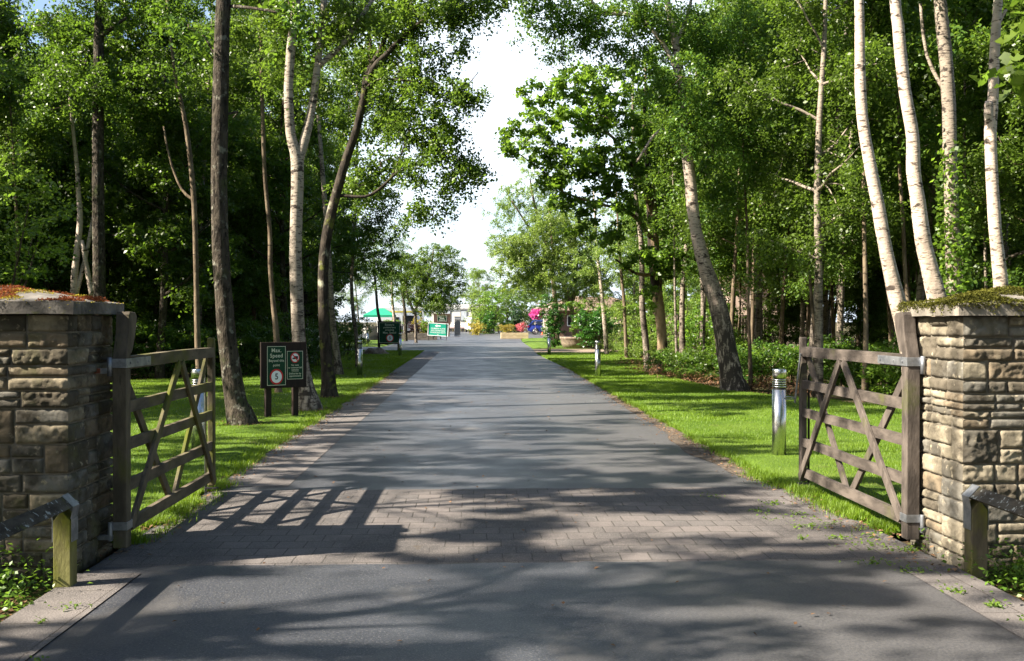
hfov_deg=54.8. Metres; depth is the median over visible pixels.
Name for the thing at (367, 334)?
bollard light
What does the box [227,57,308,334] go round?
young tree
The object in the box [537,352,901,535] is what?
lawn
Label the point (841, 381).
shrub
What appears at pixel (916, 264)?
young tree
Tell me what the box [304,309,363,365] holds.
shrub
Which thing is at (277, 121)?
young tree
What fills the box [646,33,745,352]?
birch tree
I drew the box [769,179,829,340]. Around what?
young tree
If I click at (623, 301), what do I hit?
birch tree
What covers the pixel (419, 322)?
shrub
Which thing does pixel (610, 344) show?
shrub
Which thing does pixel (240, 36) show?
young tree
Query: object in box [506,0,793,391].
birch tree
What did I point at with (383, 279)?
birch tree
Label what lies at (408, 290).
birch tree
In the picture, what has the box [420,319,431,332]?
shrub
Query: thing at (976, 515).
knee rail
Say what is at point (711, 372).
fern
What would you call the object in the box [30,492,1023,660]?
weeds
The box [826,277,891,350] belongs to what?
understorey tree
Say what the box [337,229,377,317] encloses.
birch tree
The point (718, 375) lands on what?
fern
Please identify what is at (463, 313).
window
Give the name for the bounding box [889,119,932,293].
young tree
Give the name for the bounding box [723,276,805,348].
house
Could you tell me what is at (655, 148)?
young tree
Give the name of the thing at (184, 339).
shrub
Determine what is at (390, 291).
birch tree
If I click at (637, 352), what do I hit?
shrub
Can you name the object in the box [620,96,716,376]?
young tree
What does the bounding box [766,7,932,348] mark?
young tree
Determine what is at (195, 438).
bollard light
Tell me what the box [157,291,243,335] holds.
understorey tree
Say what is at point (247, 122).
young tree
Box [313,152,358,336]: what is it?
woodland tree
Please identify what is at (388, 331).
sign board
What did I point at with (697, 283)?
birch tree
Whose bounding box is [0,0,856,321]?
sky
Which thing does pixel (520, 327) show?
flower shrub
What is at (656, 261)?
oak tree
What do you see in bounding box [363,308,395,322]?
awning
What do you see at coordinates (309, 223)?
young tree
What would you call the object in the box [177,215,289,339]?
understorey tree
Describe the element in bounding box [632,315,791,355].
plank fence
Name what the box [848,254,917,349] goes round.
young tree
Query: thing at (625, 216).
young tree
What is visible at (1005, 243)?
birch tree
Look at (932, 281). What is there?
birch tree
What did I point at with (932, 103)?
young tree
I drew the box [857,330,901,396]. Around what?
shrub
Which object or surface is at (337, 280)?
understorey tree
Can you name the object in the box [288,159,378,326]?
woodland tree
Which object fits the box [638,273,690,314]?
shrub
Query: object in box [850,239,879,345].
young tree
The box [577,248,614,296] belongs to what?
woodland tree
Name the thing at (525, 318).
shrub
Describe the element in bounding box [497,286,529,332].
shrub
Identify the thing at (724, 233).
young tree
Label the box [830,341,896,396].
shrub
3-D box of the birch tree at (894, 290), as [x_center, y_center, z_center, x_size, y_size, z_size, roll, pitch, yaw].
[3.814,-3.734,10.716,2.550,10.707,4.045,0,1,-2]
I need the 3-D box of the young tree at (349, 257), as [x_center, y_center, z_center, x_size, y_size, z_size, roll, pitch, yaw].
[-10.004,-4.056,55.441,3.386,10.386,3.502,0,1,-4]
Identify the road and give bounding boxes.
[27,331,1023,660]
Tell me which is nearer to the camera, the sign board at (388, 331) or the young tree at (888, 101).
the young tree at (888, 101)
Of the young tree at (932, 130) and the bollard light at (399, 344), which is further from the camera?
the bollard light at (399, 344)
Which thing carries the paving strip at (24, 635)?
on the road
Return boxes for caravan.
[522,309,542,328]
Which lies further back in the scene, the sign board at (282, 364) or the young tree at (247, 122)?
the young tree at (247, 122)
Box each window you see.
[460,310,466,320]
[567,315,580,325]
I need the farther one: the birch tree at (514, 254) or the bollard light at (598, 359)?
the birch tree at (514, 254)
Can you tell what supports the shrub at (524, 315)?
on the ground at (50, 588)
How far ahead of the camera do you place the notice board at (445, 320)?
101.58 m
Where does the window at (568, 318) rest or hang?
in the lodge
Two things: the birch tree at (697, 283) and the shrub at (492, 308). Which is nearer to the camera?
the birch tree at (697, 283)
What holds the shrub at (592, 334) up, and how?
on the ground at (50, 588)
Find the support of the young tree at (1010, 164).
on the ground at (50, 588)
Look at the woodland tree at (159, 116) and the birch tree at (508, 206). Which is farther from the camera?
the birch tree at (508, 206)
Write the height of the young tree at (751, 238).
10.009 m
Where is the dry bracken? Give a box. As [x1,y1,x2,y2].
[602,354,825,394]
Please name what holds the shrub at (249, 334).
on the ground at (50, 588)
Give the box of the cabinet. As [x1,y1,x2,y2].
[454,316,460,335]
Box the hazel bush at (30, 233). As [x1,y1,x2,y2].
[0,132,88,289]
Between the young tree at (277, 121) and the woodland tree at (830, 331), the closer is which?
the young tree at (277, 121)
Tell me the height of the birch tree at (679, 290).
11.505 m
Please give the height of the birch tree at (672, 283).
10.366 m
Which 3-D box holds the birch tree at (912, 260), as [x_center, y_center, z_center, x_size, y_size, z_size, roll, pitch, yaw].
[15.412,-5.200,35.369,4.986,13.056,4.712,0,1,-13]
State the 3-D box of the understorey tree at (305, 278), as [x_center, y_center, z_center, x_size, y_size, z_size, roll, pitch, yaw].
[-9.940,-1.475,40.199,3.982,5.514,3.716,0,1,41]
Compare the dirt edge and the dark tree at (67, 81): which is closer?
the dirt edge
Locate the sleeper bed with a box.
[401,333,436,339]
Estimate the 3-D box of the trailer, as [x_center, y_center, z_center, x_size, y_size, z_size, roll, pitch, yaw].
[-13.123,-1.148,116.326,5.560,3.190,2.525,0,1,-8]
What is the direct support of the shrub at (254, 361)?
on the lawn at (277, 420)
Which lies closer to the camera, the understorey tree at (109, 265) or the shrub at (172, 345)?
the shrub at (172, 345)
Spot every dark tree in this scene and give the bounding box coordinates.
[0,0,202,299]
[144,0,328,424]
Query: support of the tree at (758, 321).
on the ground at (50, 588)
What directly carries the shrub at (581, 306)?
on the lawn at (535, 343)
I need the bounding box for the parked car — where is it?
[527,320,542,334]
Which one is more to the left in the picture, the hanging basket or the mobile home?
the mobile home
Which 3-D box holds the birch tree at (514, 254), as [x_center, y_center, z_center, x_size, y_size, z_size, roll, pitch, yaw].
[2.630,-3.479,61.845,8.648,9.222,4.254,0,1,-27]
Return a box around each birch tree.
[0,0,35,238]
[0,0,60,260]
[0,52,49,222]
[2,11,173,295]
[139,0,273,326]
[141,12,230,197]
[243,0,402,411]
[253,0,373,374]
[286,48,380,327]
[314,0,517,397]
[327,36,415,366]
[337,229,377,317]
[354,226,403,344]
[366,236,415,320]
[380,223,419,340]
[390,263,440,316]
[391,242,469,342]
[463,267,496,303]
[480,128,577,339]
[486,205,616,335]
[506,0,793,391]
[520,256,560,308]
[554,192,628,353]
[568,0,681,368]
[588,192,650,357]
[604,167,664,326]
[619,2,739,363]
[635,212,708,312]
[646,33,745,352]
[666,280,700,313]
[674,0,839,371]
[678,239,745,329]
[691,279,707,313]
[702,0,911,398]
[709,194,805,337]
[714,223,813,295]
[722,0,941,379]
[763,21,857,336]
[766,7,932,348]
[823,241,859,346]
[827,284,852,339]
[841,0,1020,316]
[854,0,905,369]
[886,2,1021,286]
[890,0,948,316]
[896,86,981,278]
[908,0,1023,264]
[919,0,1022,295]
[984,0,1008,316]
[1007,123,1023,147]
[1009,235,1023,265]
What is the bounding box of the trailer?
[377,307,424,332]
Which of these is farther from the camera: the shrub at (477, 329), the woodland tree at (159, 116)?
the shrub at (477, 329)
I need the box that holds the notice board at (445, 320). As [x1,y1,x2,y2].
[434,314,450,335]
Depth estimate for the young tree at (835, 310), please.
41.11 m
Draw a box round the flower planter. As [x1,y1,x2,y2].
[501,333,527,338]
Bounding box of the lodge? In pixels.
[534,297,646,335]
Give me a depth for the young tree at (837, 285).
29.11 m
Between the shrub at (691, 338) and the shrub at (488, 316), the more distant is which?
the shrub at (488, 316)
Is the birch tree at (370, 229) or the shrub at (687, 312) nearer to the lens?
the birch tree at (370, 229)
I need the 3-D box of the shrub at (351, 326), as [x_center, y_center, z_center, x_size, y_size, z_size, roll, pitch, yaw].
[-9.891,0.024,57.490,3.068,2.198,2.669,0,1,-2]
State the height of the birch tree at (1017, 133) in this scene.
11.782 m
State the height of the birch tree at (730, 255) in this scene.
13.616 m
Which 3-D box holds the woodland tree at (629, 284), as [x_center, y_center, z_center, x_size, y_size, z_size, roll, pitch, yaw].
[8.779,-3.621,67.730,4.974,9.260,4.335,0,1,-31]
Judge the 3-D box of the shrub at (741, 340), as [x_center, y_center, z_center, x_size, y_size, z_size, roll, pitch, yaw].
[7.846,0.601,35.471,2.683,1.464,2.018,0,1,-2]
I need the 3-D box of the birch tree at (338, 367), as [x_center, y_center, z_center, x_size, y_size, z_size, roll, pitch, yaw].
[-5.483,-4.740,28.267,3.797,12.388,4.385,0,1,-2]
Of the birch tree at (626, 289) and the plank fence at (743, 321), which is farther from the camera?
the birch tree at (626, 289)
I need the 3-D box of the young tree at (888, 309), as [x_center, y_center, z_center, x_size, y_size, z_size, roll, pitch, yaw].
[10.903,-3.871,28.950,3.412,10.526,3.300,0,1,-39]
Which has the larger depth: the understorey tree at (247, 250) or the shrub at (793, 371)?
the understorey tree at (247, 250)
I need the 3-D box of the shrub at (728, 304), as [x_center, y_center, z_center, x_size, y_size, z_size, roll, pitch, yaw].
[8.406,-0.548,40.461,3.226,3.675,2.850,0,1,-2]
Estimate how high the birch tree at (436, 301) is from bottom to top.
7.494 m
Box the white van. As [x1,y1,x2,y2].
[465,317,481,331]
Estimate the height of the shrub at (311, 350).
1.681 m
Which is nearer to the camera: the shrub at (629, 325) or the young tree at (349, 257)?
the shrub at (629, 325)
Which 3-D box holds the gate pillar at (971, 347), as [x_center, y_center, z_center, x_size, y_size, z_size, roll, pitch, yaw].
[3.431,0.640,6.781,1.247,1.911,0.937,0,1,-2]
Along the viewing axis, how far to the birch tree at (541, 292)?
150.20 m
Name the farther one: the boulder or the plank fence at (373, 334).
the plank fence at (373, 334)
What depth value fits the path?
53.10 m
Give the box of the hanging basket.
[528,304,544,331]
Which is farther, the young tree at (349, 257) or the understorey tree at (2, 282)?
the young tree at (349, 257)
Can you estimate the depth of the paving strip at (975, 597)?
5.66 m
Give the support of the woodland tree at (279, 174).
on the ground at (50, 588)
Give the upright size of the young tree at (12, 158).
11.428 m
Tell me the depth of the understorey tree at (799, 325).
41.27 m
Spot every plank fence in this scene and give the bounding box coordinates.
[367,325,402,339]
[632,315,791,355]
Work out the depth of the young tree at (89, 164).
31.34 m
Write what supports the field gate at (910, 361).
attached to the gate pillar at (971, 347)
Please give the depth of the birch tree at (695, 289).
66.99 m
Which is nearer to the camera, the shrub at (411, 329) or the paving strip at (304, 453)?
the paving strip at (304, 453)
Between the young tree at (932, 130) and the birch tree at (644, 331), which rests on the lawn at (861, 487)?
the birch tree at (644, 331)
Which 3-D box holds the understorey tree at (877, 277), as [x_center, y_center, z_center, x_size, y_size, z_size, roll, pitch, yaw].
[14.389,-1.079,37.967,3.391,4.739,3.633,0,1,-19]
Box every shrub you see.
[111,301,157,376]
[112,302,210,378]
[136,320,220,378]
[167,312,268,376]
[201,331,291,375]
[235,310,315,373]
[253,321,331,370]
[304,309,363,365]
[313,313,373,354]
[337,313,366,345]
[407,321,420,332]
[411,317,426,332]
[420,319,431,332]
[436,271,470,330]
[456,284,487,331]
[465,318,488,334]
[468,283,500,333]
[473,279,511,333]
[477,310,497,333]
[478,288,515,332]
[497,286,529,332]
[498,324,515,332]
[500,276,541,328]
[508,300,522,332]
[513,284,537,331]
[515,322,528,332]
[520,282,561,332]
[537,292,569,348]
[565,299,607,346]
[569,307,618,348]
[586,310,621,348]
[600,332,630,352]
[608,294,651,353]
[610,336,656,357]
[621,291,674,355]
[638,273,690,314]
[639,347,693,376]
[646,294,711,351]
[654,343,715,378]
[664,340,741,380]
[673,293,744,355]
[685,274,755,354]
[696,329,762,362]
[709,333,798,384]
[742,343,824,384]
[777,331,853,381]
[807,335,886,385]
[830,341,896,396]
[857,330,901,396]
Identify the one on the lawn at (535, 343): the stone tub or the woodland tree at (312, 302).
the stone tub
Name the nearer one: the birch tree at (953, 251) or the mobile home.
the birch tree at (953, 251)
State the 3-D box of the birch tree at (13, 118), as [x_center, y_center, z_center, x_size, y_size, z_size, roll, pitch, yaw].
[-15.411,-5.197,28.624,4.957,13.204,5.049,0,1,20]
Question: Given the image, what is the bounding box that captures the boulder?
[362,347,387,353]
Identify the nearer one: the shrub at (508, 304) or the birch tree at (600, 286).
the birch tree at (600, 286)
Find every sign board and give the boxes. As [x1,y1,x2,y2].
[260,342,306,416]
[378,321,400,350]
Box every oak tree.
[493,44,699,370]
[969,0,1023,113]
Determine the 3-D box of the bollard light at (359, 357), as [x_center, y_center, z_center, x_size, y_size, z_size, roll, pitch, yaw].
[-4.315,0.806,27.989,0.158,1.053,0.158,0,1,-2]
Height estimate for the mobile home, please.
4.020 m
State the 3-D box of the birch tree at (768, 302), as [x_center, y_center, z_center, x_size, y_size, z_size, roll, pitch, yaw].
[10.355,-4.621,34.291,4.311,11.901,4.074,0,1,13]
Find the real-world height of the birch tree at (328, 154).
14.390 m
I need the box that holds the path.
[533,349,617,352]
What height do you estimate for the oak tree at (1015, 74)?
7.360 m
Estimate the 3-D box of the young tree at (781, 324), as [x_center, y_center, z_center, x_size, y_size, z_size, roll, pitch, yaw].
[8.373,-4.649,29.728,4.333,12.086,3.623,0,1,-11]
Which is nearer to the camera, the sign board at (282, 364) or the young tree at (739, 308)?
the sign board at (282, 364)
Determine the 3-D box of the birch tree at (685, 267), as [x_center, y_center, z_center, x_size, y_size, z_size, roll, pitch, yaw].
[6.035,-5.126,35.698,4.816,12.922,4.729,0,1,16]
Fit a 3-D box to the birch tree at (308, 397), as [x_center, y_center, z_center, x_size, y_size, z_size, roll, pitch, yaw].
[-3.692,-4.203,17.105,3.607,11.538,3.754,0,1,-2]
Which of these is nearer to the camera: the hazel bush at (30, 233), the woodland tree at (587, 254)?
the hazel bush at (30, 233)
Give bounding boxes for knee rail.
[0,493,80,588]
[961,484,1023,581]
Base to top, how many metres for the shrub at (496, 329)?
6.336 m
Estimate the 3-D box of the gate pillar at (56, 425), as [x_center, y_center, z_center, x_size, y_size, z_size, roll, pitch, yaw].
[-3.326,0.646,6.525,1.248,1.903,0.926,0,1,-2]
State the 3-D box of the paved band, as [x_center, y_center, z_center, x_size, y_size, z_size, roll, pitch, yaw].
[0.006,1.495,7.829,5.443,0.007,3.265,0,1,-2]
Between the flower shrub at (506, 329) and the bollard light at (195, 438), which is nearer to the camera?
the bollard light at (195, 438)
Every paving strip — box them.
[0,573,139,660]
[226,351,439,486]
[898,565,1023,638]
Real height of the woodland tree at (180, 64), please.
11.678 m
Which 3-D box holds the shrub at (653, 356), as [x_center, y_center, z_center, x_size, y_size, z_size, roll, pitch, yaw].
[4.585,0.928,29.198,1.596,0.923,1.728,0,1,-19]
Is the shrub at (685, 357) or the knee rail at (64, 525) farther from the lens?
the shrub at (685, 357)
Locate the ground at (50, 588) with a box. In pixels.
[0,322,1023,660]
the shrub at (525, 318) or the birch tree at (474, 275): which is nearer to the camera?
the shrub at (525, 318)
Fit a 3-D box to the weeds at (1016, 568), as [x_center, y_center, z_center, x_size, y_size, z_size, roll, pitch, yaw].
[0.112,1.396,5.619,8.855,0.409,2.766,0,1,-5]
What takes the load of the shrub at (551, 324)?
on the lawn at (535, 343)
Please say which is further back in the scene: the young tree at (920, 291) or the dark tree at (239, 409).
the young tree at (920, 291)
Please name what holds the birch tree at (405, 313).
on the ground at (50, 588)
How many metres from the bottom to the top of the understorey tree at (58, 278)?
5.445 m
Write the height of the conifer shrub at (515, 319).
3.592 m
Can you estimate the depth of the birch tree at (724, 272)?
38.18 m
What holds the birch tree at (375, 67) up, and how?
on the lawn at (277, 420)
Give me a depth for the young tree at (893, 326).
27.00 m
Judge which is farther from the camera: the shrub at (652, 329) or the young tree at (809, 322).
the shrub at (652, 329)
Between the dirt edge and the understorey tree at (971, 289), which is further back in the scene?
the understorey tree at (971, 289)
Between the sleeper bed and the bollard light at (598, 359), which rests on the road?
the sleeper bed
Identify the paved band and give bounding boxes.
[96,487,929,574]
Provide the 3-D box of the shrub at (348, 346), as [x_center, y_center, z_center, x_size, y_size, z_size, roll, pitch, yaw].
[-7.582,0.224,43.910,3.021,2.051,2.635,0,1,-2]
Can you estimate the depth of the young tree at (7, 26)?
25.73 m
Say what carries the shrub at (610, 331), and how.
on the lawn at (535, 343)
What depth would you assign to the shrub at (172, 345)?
27.10 m
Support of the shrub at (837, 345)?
on the ground at (50, 588)
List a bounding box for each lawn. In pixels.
[110,350,420,549]
[343,338,403,346]
[521,338,615,348]
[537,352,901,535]
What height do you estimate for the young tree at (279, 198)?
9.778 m
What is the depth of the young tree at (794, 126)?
23.34 m
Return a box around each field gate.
[94,312,218,547]
[784,312,927,539]
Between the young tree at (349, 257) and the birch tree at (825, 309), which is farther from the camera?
the young tree at (349, 257)
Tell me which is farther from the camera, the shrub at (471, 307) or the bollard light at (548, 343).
the shrub at (471, 307)
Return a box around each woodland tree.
[2,50,41,204]
[3,41,130,291]
[4,0,185,311]
[49,0,244,378]
[53,56,237,369]
[86,51,259,310]
[228,33,371,337]
[280,147,364,350]
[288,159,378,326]
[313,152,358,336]
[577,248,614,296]
[602,231,666,317]
[828,283,856,341]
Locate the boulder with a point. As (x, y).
(378, 350)
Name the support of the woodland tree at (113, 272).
on the ground at (50, 588)
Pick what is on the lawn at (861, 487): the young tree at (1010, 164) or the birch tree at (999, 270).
the birch tree at (999, 270)
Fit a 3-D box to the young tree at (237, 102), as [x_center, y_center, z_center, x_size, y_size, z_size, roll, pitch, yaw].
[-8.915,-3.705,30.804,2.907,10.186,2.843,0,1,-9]
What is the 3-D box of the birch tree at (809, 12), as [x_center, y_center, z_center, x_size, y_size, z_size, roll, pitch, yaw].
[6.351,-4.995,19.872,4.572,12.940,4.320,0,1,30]
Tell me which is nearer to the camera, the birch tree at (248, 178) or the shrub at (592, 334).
the birch tree at (248, 178)
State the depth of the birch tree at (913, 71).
23.30 m
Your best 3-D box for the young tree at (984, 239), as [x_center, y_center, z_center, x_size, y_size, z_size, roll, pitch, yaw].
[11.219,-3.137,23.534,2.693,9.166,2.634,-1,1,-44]
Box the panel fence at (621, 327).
[611,317,630,339]
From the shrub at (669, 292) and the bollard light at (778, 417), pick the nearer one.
the bollard light at (778, 417)
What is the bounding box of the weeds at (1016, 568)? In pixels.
[0,528,1023,621]
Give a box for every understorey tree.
[0,189,115,336]
[0,236,36,284]
[20,197,118,300]
[85,155,211,348]
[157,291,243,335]
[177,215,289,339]
[234,243,317,337]
[263,260,342,325]
[744,286,808,348]
[779,284,829,347]
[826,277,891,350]
[833,258,929,351]
[901,231,992,300]
[970,188,1023,287]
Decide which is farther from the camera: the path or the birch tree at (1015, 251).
the path
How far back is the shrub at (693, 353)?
27.17 m
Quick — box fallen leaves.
[0,354,1023,652]
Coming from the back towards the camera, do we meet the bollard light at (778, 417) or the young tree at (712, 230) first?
the young tree at (712, 230)
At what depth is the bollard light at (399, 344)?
43.97 m
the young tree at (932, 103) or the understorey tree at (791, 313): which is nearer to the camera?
the young tree at (932, 103)
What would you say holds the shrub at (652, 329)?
on the lawn at (861, 487)
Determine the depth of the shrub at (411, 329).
83.25 m
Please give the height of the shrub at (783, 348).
1.368 m
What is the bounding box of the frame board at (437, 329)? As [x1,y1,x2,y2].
[427,322,448,339]
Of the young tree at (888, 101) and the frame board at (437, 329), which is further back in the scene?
the frame board at (437, 329)
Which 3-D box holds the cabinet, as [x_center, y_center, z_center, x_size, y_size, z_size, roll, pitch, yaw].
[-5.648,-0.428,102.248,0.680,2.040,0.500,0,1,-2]
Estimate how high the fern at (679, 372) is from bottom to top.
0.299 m
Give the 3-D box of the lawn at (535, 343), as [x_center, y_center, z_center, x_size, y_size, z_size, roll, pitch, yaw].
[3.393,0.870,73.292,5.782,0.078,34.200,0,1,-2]
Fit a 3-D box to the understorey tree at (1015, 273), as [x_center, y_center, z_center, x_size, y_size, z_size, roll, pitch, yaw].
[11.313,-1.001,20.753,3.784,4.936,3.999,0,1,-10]
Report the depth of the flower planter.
88.18 m
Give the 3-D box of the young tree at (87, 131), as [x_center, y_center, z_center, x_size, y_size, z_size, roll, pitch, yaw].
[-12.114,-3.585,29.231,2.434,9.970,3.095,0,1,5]
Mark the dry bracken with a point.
(654, 368)
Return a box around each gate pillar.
[0,284,123,583]
[896,285,1023,573]
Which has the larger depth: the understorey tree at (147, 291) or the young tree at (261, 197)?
the young tree at (261, 197)
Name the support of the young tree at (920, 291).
on the ground at (50, 588)
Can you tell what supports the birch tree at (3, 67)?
on the lawn at (277, 420)
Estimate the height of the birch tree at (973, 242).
15.265 m
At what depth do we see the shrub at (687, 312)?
40.12 m
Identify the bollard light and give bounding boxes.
[191,369,203,454]
[357,340,361,374]
[366,330,368,345]
[398,333,401,354]
[547,333,550,354]
[595,341,600,376]
[772,369,785,455]
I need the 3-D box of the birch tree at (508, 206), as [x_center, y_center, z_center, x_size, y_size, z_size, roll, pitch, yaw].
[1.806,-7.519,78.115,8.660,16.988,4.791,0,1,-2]
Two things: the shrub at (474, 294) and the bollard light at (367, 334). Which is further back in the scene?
the shrub at (474, 294)
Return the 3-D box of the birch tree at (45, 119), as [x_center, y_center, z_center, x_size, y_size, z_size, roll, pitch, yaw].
[-10.960,-3.647,25.661,4.074,10.243,3.632,0,1,-2]
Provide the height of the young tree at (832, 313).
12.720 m
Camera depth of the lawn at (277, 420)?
14.24 m
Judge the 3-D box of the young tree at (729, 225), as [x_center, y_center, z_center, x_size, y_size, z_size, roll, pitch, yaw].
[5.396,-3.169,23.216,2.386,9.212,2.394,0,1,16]
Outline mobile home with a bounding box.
[431,304,484,330]
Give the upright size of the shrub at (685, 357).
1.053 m
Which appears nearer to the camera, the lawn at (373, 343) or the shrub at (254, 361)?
the shrub at (254, 361)
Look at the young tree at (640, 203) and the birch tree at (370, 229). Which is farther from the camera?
the young tree at (640, 203)
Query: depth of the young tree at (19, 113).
32.25 m
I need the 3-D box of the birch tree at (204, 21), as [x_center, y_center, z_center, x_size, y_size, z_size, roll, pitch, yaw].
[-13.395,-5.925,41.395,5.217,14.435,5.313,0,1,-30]
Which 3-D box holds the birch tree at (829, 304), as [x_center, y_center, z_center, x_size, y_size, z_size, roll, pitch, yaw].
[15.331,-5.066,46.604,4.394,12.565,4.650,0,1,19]
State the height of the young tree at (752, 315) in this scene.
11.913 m
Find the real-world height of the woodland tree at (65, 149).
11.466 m
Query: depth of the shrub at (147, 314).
27.03 m
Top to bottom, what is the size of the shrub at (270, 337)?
2.012 m
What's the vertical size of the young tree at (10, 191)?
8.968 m
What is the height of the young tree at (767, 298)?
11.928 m
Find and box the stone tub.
[560,336,588,348]
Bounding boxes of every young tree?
[0,0,74,282]
[0,2,35,186]
[0,60,75,240]
[0,114,36,240]
[57,54,134,224]
[69,58,150,300]
[136,0,265,368]
[187,57,271,334]
[190,0,331,392]
[202,0,302,327]
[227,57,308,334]
[256,110,309,311]
[276,158,322,252]
[331,180,359,294]
[612,100,679,346]
[616,146,678,288]
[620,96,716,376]
[634,66,676,278]
[666,90,740,353]
[668,0,807,331]
[699,0,789,390]
[714,0,803,361]
[719,113,782,320]
[725,238,741,341]
[726,0,830,356]
[736,174,800,361]
[751,1,855,338]
[763,111,854,337]
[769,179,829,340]
[778,226,858,344]
[784,0,950,401]
[806,88,871,307]
[821,34,939,343]
[827,0,990,301]
[831,257,858,341]
[839,74,928,347]
[844,23,973,316]
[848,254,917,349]
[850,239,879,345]
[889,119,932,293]
[893,0,1023,289]
[896,182,932,289]
[906,252,918,299]
[913,10,1023,286]
[925,12,1023,288]
[942,0,1023,249]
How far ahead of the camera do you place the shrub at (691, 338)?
37.89 m
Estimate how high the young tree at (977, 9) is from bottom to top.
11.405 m
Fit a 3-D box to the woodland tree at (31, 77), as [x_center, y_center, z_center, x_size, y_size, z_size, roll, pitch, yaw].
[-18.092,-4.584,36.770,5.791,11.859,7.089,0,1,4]
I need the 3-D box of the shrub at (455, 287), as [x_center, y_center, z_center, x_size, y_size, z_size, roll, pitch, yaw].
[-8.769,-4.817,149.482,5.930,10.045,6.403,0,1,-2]
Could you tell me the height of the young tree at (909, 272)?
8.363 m
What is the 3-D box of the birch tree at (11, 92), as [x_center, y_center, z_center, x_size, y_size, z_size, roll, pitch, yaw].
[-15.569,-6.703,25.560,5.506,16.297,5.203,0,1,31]
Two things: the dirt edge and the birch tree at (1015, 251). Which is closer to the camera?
the dirt edge
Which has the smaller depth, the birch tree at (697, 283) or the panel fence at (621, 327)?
the birch tree at (697, 283)
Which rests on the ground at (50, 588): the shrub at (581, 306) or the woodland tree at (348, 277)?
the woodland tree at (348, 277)
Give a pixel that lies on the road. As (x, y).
(521, 427)
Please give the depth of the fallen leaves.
9.39 m
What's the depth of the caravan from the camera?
138.53 m
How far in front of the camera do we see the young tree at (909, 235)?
27.07 m
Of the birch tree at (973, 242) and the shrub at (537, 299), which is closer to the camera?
the birch tree at (973, 242)
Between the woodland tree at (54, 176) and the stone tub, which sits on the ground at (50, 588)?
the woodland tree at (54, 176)
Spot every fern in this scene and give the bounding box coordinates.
[662,367,702,377]
[680,368,717,379]
[707,373,756,380]
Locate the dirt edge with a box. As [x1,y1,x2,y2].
[606,394,759,479]

